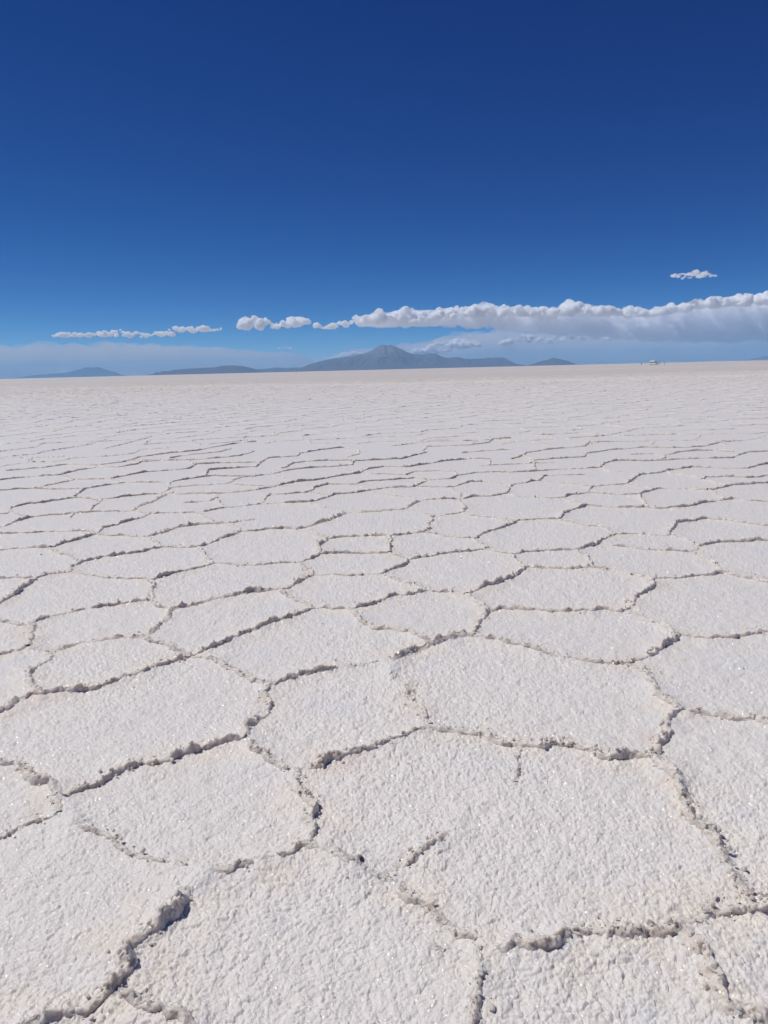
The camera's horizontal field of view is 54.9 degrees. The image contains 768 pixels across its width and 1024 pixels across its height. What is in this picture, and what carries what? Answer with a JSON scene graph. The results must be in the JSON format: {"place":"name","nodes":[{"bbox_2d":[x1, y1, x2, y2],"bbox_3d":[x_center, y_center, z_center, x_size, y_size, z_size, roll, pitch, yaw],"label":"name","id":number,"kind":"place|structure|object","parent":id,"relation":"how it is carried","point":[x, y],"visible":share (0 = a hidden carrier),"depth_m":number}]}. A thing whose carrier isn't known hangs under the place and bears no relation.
{"place":"outdoors","nodes":[
{"label":"outdoors","id":0,"kind":"place"},
{"bbox_2d":[12,367,126,378],"bbox_3d":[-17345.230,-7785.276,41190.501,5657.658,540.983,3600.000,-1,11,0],"label":"mountain","id":1,"kind":"structure","parent":0,"point":[91,372],"depth_m":40539.70},
{"bbox_2d":[150,365,261,374],"bbox_3d":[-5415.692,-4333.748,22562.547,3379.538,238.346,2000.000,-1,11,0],"label":"hill","id":2,"kind":"structure","parent":0,"point":[227,369],"depth_m":22195.71},
{"bbox_2d":[256,367,301,371],"bbox_3d":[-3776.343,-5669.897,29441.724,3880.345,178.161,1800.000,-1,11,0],"label":"hill","id":3,"kind":"structure","parent":0,"point":[277,369],"depth_m":29158.78},
{"bbox_2d":[0,360,767,1023],"bbox_3d":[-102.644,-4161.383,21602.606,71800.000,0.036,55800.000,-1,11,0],"label":"salt flat","id":4,"kind":"structure","parent":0,"point":[548,840],"depth_m":2.77},
{"bbox_2d":[0,370,767,1023],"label":"salt ridges","id":5,"kind":"object","parent":4,"relation":"on","point":[554,940],"visible":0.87,"depth_m":4.26},
{"bbox_2d":[0,429,767,1023],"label":"salt crumbs","id":6,"kind":"object","parent":4,"relation":"on","point":[576,927],"visible":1,"depth_m":2.35},
{"bbox_2d":[0,0,767,378],"label":"sky","id":7,"kind":"structure","parent":0,"point":[185,184]},
{"bbox_2d":[288,345,525,371],"bbox_3d":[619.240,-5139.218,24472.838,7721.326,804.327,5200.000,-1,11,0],"label":"volcano","id":8,"kind":"structure","parent":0,"point":[381,357],"depth_m":23484.91},
{"bbox_2d":[526,358,577,365],"bbox_3d":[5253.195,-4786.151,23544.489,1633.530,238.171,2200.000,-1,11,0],"label":"hill","id":9,"kind":"structure","parent":0,"point":[553,361],"depth_m":23167.84},
{"bbox_2d":[742,356,767,360],"bbox_3d":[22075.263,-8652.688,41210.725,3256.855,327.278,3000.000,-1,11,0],"label":"mountain","id":10,"kind":"structure","parent":0,"point":[763,358],"depth_m":40989.45}
]}

